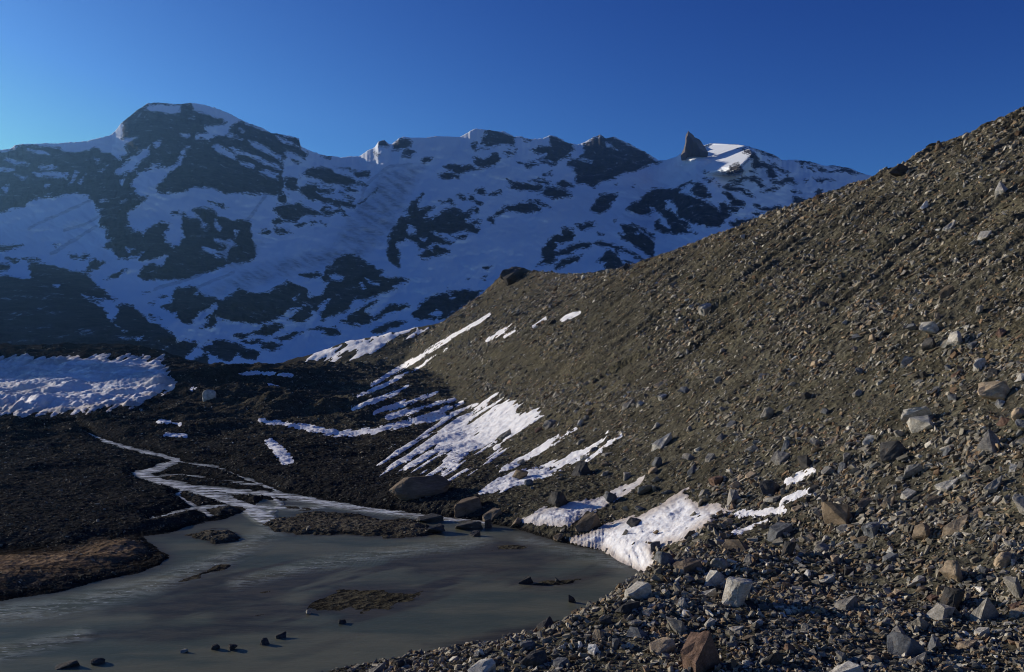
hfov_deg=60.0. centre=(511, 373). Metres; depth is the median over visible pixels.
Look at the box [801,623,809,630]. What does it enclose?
boulder
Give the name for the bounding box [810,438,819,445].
boulder
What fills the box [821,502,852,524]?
boulder
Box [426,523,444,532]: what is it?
boulder
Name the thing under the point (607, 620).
boulder
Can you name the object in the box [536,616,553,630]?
boulder
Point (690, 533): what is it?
boulder
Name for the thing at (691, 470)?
boulder
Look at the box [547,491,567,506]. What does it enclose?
boulder
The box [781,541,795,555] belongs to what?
boulder
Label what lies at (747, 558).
boulder
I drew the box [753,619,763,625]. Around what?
boulder
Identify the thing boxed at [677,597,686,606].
boulder
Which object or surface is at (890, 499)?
boulder
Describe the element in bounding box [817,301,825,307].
boulder
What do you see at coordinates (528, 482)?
boulder
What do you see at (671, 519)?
snow patch
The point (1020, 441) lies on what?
boulder
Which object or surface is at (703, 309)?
boulder
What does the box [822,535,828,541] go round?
boulder
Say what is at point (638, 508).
boulder
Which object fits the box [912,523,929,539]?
boulder
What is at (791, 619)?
boulder
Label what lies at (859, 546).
boulder
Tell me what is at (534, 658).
boulder
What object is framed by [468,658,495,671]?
boulder
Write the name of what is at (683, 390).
boulder
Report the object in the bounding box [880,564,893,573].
boulder
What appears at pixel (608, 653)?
boulder
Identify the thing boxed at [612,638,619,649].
boulder
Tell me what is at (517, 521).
boulder
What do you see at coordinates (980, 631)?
boulder
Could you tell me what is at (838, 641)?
boulder
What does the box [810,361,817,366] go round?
boulder
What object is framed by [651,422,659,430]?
boulder
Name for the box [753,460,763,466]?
boulder
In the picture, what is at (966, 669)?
boulder
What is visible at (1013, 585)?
boulder
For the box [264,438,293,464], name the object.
snow patch
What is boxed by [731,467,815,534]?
snow patch
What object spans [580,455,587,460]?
boulder
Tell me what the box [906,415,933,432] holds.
boulder
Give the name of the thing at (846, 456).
boulder
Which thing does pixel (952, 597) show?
boulder
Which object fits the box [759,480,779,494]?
boulder
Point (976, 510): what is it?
boulder
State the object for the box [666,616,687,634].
boulder
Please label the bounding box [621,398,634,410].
boulder
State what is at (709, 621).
boulder
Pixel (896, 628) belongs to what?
boulder
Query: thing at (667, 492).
boulder
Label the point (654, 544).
boulder
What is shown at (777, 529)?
boulder
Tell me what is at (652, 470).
boulder
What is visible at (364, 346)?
snow patch
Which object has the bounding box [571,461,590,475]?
boulder
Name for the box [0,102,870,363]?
mountain
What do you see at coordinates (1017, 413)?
boulder
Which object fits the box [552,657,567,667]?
boulder
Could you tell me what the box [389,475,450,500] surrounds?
boulder
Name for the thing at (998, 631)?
boulder
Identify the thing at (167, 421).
snow patch
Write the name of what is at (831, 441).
boulder
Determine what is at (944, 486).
boulder
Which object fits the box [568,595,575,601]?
boulder
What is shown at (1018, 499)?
boulder
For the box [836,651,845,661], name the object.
boulder
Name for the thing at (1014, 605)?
boulder
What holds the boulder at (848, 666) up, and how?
on the ground
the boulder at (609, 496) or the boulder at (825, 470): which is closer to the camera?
the boulder at (825, 470)
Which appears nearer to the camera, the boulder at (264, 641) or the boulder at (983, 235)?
the boulder at (264, 641)
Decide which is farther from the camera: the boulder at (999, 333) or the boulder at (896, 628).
the boulder at (999, 333)
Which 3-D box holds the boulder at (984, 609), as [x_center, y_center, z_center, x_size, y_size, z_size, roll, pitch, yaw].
[17.319,8.876,32.695,0.956,1.141,0.565,-42,16,-14]
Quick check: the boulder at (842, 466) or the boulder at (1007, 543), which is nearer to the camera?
the boulder at (1007, 543)
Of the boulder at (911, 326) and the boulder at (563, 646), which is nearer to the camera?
the boulder at (563, 646)
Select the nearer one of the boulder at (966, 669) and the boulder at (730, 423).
the boulder at (966, 669)
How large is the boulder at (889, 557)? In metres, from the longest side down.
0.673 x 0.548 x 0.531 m
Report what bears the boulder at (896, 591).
on the ground
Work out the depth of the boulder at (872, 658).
28.82 m
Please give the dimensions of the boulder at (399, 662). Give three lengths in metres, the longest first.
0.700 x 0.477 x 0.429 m
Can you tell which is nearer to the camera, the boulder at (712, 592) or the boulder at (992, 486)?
the boulder at (712, 592)
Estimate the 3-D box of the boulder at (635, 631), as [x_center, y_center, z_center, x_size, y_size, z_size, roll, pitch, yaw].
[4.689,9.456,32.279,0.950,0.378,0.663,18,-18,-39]
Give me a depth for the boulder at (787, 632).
31.58 m
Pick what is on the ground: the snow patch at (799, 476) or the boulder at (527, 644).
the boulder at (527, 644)
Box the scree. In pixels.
[359,107,1023,671]
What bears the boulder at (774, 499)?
on the moraine slope
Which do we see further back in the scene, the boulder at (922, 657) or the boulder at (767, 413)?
the boulder at (767, 413)
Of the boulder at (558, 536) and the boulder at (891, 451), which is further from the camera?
the boulder at (558, 536)
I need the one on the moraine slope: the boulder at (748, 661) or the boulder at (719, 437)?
the boulder at (719, 437)
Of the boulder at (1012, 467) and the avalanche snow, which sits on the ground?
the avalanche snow
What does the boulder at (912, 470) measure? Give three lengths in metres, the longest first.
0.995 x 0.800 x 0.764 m
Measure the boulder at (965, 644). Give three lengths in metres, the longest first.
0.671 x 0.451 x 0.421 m
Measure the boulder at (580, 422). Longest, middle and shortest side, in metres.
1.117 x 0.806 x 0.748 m
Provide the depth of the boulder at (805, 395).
67.76 m
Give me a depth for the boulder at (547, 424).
118.64 m
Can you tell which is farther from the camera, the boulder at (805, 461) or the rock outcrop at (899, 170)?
the rock outcrop at (899, 170)
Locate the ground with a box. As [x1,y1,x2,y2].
[0,340,1023,671]
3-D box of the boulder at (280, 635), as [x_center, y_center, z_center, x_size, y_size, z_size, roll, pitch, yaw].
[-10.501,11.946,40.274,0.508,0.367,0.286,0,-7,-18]
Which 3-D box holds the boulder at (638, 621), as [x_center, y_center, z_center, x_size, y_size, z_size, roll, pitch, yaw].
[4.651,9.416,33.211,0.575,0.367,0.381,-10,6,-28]
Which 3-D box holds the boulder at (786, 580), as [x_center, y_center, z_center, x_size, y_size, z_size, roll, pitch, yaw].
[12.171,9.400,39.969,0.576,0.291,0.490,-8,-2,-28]
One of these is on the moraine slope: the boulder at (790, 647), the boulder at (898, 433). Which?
the boulder at (898, 433)
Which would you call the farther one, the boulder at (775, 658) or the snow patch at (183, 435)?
the snow patch at (183, 435)
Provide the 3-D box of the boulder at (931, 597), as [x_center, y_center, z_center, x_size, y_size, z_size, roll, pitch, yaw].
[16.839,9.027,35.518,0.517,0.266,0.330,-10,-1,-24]
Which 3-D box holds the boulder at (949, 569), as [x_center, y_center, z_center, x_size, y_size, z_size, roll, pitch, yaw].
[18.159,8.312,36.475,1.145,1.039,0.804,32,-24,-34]
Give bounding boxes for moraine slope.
[360,106,1023,569]
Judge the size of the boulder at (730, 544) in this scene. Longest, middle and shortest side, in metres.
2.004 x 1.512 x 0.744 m
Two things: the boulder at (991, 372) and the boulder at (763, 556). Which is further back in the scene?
the boulder at (991, 372)
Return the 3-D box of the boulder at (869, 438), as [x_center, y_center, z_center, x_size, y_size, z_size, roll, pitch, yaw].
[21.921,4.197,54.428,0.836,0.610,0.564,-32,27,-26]
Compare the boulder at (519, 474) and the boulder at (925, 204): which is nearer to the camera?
the boulder at (519, 474)
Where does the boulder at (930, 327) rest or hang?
on the moraine slope
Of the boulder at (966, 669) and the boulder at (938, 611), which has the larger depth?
the boulder at (938, 611)
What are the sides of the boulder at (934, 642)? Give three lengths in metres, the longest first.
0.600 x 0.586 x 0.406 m
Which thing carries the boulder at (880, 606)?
on the ground
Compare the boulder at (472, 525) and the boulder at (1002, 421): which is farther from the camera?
the boulder at (472, 525)
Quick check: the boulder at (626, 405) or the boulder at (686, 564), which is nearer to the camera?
the boulder at (686, 564)
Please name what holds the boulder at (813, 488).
on the moraine slope
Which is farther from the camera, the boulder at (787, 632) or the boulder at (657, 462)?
the boulder at (657, 462)
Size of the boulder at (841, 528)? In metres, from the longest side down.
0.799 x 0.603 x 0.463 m
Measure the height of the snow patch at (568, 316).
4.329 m
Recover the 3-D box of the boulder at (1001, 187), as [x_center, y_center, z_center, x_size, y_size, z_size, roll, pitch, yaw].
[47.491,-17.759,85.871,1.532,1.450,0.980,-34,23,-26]
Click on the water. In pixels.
(158, 618)
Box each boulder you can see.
[55,660,79,669]
[91,658,104,664]
[202,390,215,401]
[211,644,219,649]
[228,644,237,650]
[260,638,269,644]
[275,631,285,638]
[338,619,345,623]
[369,662,385,671]
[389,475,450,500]
[392,658,409,667]
[416,513,443,521]
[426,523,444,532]
[454,496,481,517]
[455,521,482,528]
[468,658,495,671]
[469,530,479,536]
[482,508,501,521]
[485,519,491,527]
[498,429,510,439]
[510,517,521,527]
[512,469,527,479]
[517,459,524,464]
[518,575,532,583]
[519,650,546,667]
[520,640,534,648]
[524,479,532,485]
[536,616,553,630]
[543,419,555,428]
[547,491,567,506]
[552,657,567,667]
[553,533,563,540]
[557,644,565,649]
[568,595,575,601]
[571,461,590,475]
[575,511,600,531]
[577,419,583,426]
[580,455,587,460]
[586,409,592,415]
[587,644,598,654]
[592,629,604,639]
[598,615,612,625]
[603,491,616,501]
[606,650,610,656]
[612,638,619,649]
[615,600,640,613]
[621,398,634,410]
[623,472,630,480]
[624,581,652,599]
[626,517,640,527]
[626,627,647,637]
[628,619,641,626]
[634,506,643,510]
[637,485,657,494]
[642,608,653,615]
[648,467,656,474]
[649,637,675,654]
[650,541,660,551]
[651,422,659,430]
[651,433,671,451]
[651,457,661,467]
[653,379,667,387]
[654,551,674,565]
[656,603,664,610]
[658,394,666,400]
[661,490,672,494]
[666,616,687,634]
[673,556,701,572]
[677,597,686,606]
[680,387,688,393]
[680,631,719,671]
[682,453,694,460]
[684,531,693,539]
[685,576,694,580]
[687,465,696,475]
[698,303,710,315]
[701,588,716,597]
[703,522,717,528]
[704,570,725,585]
[704,617,714,626]
[705,453,715,461]
[708,475,722,485]
[710,558,730,568]
[714,376,721,383]
[715,433,723,441]
[721,539,749,551]
[721,576,752,606]
[722,518,732,525]
[723,371,730,376]
[726,420,735,426]
[727,481,740,488]
[727,489,740,504]
[729,626,744,631]
[741,634,755,640]
[742,554,753,562]
[742,660,752,665]
[745,445,757,451]
[745,471,756,477]
[753,396,760,402]
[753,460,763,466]
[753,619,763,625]
[758,553,768,559]
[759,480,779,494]
[760,407,773,419]
[762,652,782,664]
[763,495,780,502]
[766,521,792,541]
[769,325,778,332]
[771,450,789,464]
[778,578,789,582]
[781,439,789,450]
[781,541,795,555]
[782,630,791,634]
[783,404,791,412]
[783,644,796,651]
[787,617,796,622]
[791,505,803,511]
[792,599,800,605]
[797,454,811,468]
[800,392,811,399]
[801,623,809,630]
[802,581,811,586]
[803,427,811,435]
[803,662,812,668]
[804,533,815,541]
[804,570,810,576]
[808,484,819,493]
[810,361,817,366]
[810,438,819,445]
[811,446,820,452]
[812,542,830,553]
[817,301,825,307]
[819,574,835,582]
[820,495,828,501]
[821,408,828,414]
[821,466,831,474]
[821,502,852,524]
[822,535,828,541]
[825,435,838,444]
[827,624,839,632]
[829,661,863,671]
[830,555,839,564]
[834,595,856,610]
[836,524,847,532]
[836,639,845,643]
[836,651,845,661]
[837,462,846,472]
[843,452,850,462]
[844,566,853,574]
[850,654,863,661]
[851,334,861,340]
[852,389,862,397]
[854,543,866,548]
[855,368,863,374]
[856,496,872,508]
[857,536,867,541]
[861,521,879,537]
[862,434,873,445]
[864,648,876,652]
[866,564,878,571]
[867,655,881,662]
[868,334,875,341]
[872,346,879,353]
[875,602,884,609]
[880,441,907,461]
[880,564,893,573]
[881,492,894,507]
[882,552,898,561]
[887,631,924,656]
[891,625,904,633]
[892,588,901,595]
[893,430,903,436]
[895,475,905,481]
[900,356,912,367]
[900,488,915,499]
[901,406,932,424]
[904,463,922,477]
[906,323,916,330]
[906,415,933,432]
[907,575,924,586]
[907,652,926,664]
[910,559,923,563]
[911,617,933,629]
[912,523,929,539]
[915,585,926,591]
[919,321,938,333]
[920,201,928,209]
[920,371,927,377]
[921,337,934,350]
[925,603,955,620]
[926,495,940,506]
[926,594,937,601]
[927,635,941,650]
[931,386,939,394]
[934,312,940,318]
[934,478,958,490]
[939,284,954,298]
[939,560,962,581]
[940,586,964,609]
[942,220,955,231]
[942,447,951,455]
[942,514,968,535]
[945,365,951,370]
[946,331,961,345]
[947,394,957,400]
[951,370,960,377]
[956,496,966,502]
[956,640,977,648]
[959,474,968,480]
[960,666,972,671]
[966,341,976,348]
[969,597,998,620]
[972,507,980,516]
[972,650,984,655]
[973,358,985,371]
[974,627,989,636]
[975,305,983,313]
[976,429,999,452]
[977,230,991,240]
[977,381,1009,400]
[979,566,989,572]
[983,475,1002,492]
[986,368,998,377]
[986,576,995,581]
[991,629,1004,633]
[992,495,1001,501]
[992,534,1000,542]
[993,551,1011,568]
[995,181,1007,195]
[995,328,1006,337]
[995,399,1004,408]
[996,417,1009,426]
[1001,526,1009,533]
[1003,540,1012,547]
[1003,576,1022,597]
[1003,621,1014,625]
[1009,463,1017,471]
[1009,601,1022,608]
[1009,607,1023,618]
[1011,407,1023,420]
[1012,494,1023,514]
[1014,373,1023,381]
[1015,419,1023,427]
[1015,641,1021,647]
[1016,437,1023,444]
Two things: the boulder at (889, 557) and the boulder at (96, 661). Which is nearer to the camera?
the boulder at (96, 661)
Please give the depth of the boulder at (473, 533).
65.44 m
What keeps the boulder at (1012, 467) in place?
on the moraine slope
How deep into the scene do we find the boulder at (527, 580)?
50.62 m
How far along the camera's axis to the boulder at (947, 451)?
47.36 m
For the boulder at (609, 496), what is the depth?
69.74 m
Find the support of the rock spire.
on the mountain
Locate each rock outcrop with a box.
[500,266,530,285]
[889,164,907,176]
[934,140,942,152]
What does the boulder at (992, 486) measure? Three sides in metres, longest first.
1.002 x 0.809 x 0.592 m
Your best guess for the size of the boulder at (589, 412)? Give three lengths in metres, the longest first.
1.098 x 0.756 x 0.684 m
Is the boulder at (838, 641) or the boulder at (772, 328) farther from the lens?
the boulder at (772, 328)
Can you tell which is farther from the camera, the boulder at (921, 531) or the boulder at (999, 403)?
the boulder at (999, 403)
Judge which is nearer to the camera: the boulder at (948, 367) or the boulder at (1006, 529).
the boulder at (1006, 529)
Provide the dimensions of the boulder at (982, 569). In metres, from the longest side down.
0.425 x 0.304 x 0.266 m
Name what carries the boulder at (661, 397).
on the moraine slope
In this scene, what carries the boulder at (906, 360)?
on the moraine slope
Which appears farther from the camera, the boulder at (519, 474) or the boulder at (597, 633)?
the boulder at (519, 474)
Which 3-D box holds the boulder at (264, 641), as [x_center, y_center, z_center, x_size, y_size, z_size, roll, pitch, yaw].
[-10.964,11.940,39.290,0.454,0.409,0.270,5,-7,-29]
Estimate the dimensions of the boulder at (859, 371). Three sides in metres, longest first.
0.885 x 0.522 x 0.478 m
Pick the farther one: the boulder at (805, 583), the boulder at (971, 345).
the boulder at (971, 345)
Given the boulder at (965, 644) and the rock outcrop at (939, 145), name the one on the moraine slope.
the rock outcrop at (939, 145)
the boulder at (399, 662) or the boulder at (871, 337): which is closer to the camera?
the boulder at (399, 662)
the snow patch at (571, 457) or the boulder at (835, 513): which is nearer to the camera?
the boulder at (835, 513)
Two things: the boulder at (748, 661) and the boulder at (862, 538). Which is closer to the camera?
the boulder at (748, 661)
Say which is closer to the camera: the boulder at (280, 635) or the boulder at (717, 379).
the boulder at (280, 635)
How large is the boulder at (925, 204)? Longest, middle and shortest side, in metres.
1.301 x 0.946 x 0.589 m
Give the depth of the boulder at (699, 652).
28.33 m
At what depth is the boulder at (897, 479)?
47.57 m
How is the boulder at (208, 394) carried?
on the ground
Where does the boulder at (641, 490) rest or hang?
on the ground
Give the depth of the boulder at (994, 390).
49.11 m
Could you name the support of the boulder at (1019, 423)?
on the moraine slope
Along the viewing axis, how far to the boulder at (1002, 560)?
35.76 m
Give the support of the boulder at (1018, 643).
on the ground
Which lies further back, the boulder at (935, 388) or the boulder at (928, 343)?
the boulder at (928, 343)
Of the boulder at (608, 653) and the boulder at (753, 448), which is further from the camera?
the boulder at (753, 448)
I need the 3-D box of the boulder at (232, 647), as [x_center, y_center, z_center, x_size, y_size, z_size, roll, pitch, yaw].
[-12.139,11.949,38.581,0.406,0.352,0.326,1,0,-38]
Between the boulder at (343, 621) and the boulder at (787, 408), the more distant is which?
the boulder at (787, 408)
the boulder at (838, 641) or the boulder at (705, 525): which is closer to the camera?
the boulder at (838, 641)
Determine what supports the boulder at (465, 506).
on the ground
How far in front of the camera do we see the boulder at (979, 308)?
60.64 m
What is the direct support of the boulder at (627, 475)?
on the ground
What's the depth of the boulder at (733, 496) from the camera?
57.23 m
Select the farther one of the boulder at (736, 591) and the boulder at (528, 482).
the boulder at (528, 482)
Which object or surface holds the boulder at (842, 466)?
on the moraine slope
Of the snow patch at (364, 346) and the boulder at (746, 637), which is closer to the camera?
the boulder at (746, 637)
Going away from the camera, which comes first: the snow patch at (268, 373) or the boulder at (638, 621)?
the boulder at (638, 621)
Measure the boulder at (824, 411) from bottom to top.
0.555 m
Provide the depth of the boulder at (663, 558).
42.23 m
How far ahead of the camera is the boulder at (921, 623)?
31.83 m
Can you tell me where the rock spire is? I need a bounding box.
[681,131,707,160]
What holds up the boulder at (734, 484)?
on the moraine slope
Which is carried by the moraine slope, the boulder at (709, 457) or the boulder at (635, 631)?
the boulder at (709, 457)
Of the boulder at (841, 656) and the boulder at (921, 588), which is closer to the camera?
the boulder at (841, 656)
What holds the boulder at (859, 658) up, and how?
on the ground
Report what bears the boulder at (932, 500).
on the moraine slope
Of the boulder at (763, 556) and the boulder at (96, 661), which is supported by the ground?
the boulder at (763, 556)
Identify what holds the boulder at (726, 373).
on the moraine slope
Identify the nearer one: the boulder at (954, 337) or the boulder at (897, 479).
the boulder at (897, 479)
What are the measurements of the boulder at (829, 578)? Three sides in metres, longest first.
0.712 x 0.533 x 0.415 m
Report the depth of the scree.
84.15 m
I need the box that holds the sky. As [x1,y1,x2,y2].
[0,0,1023,175]
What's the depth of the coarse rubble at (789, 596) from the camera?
35.52 m
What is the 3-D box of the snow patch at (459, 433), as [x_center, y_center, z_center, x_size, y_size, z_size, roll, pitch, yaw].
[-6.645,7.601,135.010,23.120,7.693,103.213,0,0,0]
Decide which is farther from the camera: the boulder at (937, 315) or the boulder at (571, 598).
the boulder at (937, 315)
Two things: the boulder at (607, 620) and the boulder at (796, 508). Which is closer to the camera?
the boulder at (607, 620)
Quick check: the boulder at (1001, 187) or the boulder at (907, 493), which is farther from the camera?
the boulder at (1001, 187)
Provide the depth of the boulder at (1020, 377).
49.33 m
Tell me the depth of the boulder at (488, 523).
68.88 m
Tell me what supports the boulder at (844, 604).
on the ground
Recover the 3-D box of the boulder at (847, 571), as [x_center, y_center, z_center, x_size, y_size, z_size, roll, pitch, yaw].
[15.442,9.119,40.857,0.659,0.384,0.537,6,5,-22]
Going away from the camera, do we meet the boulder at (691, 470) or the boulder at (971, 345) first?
the boulder at (971, 345)
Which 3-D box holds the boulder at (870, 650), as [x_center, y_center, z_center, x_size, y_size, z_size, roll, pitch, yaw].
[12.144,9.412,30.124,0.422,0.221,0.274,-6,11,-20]
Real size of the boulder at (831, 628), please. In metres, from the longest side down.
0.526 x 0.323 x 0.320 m
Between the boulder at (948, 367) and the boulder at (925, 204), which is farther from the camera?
the boulder at (925, 204)
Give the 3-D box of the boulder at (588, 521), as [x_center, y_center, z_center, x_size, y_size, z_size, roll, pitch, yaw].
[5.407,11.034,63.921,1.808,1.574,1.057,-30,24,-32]
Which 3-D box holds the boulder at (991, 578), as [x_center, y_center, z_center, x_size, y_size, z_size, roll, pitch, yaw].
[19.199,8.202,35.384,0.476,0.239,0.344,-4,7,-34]
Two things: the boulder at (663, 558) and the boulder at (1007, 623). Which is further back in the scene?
the boulder at (663, 558)
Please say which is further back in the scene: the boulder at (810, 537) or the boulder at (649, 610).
the boulder at (810, 537)
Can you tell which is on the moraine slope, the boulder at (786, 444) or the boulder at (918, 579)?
the boulder at (786, 444)
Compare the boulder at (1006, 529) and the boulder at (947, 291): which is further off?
the boulder at (947, 291)
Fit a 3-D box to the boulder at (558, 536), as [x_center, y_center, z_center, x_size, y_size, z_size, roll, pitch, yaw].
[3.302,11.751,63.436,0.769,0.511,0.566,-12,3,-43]
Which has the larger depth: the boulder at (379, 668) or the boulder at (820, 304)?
the boulder at (820, 304)
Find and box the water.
[0,433,638,671]
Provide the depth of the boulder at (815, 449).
57.88 m
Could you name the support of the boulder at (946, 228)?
on the moraine slope
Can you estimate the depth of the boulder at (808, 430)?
61.65 m
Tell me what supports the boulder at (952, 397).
on the moraine slope
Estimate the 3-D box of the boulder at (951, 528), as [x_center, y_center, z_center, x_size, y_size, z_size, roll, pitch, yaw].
[20.126,6.930,40.269,0.925,0.940,1.097,9,30,40]
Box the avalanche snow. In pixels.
[0,352,176,417]
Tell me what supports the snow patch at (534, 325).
on the moraine slope
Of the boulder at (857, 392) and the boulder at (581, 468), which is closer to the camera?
the boulder at (857, 392)
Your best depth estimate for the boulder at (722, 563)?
41.82 m
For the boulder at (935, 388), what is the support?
on the moraine slope
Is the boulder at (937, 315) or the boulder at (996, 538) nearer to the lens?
the boulder at (996, 538)
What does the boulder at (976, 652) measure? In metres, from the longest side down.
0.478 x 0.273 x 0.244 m
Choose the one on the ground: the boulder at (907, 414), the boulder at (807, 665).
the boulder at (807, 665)
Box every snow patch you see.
[156,419,181,426]
[163,432,187,437]
[238,370,293,376]
[258,413,445,436]
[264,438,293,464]
[305,327,428,361]
[351,385,478,422]
[357,313,490,397]
[376,392,543,480]
[478,427,577,494]
[485,323,511,341]
[521,475,644,526]
[532,316,546,327]
[539,431,621,468]
[560,311,580,321]
[569,487,733,572]
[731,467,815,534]
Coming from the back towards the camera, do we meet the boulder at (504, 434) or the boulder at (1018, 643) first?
the boulder at (504, 434)
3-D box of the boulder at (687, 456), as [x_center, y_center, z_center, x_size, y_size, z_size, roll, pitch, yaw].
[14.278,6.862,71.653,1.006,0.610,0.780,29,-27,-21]
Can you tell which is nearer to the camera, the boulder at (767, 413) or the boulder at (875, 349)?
the boulder at (875, 349)
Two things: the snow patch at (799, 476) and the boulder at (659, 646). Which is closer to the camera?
the boulder at (659, 646)
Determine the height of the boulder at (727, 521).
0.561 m
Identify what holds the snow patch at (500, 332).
on the moraine slope
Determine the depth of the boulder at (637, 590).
36.28 m
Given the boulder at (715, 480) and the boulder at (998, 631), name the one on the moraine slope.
the boulder at (715, 480)
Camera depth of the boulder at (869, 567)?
40.25 m
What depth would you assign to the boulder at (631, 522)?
61.07 m
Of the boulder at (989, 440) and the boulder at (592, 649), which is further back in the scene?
the boulder at (989, 440)
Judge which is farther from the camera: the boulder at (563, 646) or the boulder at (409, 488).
the boulder at (409, 488)
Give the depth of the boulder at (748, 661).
28.52 m
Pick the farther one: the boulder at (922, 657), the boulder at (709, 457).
the boulder at (709, 457)
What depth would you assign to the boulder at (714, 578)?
39.16 m
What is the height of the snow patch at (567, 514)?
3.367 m
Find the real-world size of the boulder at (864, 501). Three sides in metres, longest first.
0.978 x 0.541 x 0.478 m
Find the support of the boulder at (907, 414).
on the moraine slope
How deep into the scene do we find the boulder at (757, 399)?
74.93 m
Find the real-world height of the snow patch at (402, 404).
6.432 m
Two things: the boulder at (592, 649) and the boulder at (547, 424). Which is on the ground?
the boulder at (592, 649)
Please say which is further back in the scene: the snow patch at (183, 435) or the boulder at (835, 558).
the snow patch at (183, 435)
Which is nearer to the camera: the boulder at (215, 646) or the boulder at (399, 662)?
the boulder at (399, 662)
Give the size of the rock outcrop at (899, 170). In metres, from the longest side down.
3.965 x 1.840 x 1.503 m
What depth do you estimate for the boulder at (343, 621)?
42.52 m
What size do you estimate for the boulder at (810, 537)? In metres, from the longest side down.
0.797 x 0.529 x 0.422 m
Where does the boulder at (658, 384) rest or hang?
on the moraine slope
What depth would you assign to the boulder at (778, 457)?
59.60 m
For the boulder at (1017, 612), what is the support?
on the ground
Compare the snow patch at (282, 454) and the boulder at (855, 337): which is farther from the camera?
the snow patch at (282, 454)
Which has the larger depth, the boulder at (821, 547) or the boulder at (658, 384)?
the boulder at (658, 384)
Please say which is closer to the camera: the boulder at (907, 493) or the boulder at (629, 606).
the boulder at (629, 606)
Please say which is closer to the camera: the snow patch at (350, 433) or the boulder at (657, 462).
the boulder at (657, 462)
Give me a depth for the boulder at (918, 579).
37.38 m
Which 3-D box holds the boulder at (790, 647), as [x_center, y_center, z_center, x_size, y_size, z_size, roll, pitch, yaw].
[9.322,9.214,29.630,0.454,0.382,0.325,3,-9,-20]
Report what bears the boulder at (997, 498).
on the moraine slope
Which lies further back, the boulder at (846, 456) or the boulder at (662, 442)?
the boulder at (662, 442)
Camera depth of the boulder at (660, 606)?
34.57 m
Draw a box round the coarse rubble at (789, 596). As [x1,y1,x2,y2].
[331,398,1023,671]
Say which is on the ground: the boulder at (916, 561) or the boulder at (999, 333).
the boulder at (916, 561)
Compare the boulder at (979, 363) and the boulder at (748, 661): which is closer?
the boulder at (748, 661)
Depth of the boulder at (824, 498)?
50.55 m
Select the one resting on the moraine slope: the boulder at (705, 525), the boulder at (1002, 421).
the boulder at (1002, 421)
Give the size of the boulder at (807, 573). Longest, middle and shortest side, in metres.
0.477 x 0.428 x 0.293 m
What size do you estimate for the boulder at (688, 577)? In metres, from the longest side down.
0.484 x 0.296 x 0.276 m
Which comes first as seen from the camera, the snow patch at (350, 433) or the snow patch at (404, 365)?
the snow patch at (350, 433)
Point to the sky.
(863, 86)
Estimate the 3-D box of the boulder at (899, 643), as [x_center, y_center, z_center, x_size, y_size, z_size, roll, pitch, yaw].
[13.260,9.289,29.859,1.187,0.889,0.859,26,-16,-20]
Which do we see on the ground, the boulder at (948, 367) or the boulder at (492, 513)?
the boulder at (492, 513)
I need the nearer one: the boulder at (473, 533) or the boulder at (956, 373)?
the boulder at (956, 373)
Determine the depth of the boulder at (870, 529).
43.51 m
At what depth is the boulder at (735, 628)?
32.37 m
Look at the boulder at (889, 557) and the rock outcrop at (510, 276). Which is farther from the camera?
the rock outcrop at (510, 276)
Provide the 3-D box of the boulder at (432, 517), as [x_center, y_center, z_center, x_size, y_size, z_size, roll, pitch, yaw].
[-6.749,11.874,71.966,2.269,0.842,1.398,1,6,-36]
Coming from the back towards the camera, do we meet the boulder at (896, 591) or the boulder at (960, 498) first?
the boulder at (960, 498)
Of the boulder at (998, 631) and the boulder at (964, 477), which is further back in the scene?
the boulder at (964, 477)
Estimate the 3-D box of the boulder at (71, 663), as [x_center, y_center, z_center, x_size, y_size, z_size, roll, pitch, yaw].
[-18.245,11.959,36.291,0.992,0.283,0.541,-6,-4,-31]
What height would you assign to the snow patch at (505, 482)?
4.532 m
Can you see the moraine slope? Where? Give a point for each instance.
(634, 362)
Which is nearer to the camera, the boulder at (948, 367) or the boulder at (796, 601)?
the boulder at (796, 601)
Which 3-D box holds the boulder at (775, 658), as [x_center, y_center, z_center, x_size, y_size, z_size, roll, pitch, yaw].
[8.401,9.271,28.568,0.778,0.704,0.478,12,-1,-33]
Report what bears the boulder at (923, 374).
on the moraine slope
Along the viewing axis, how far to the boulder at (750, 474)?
60.40 m
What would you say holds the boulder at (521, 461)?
on the ground

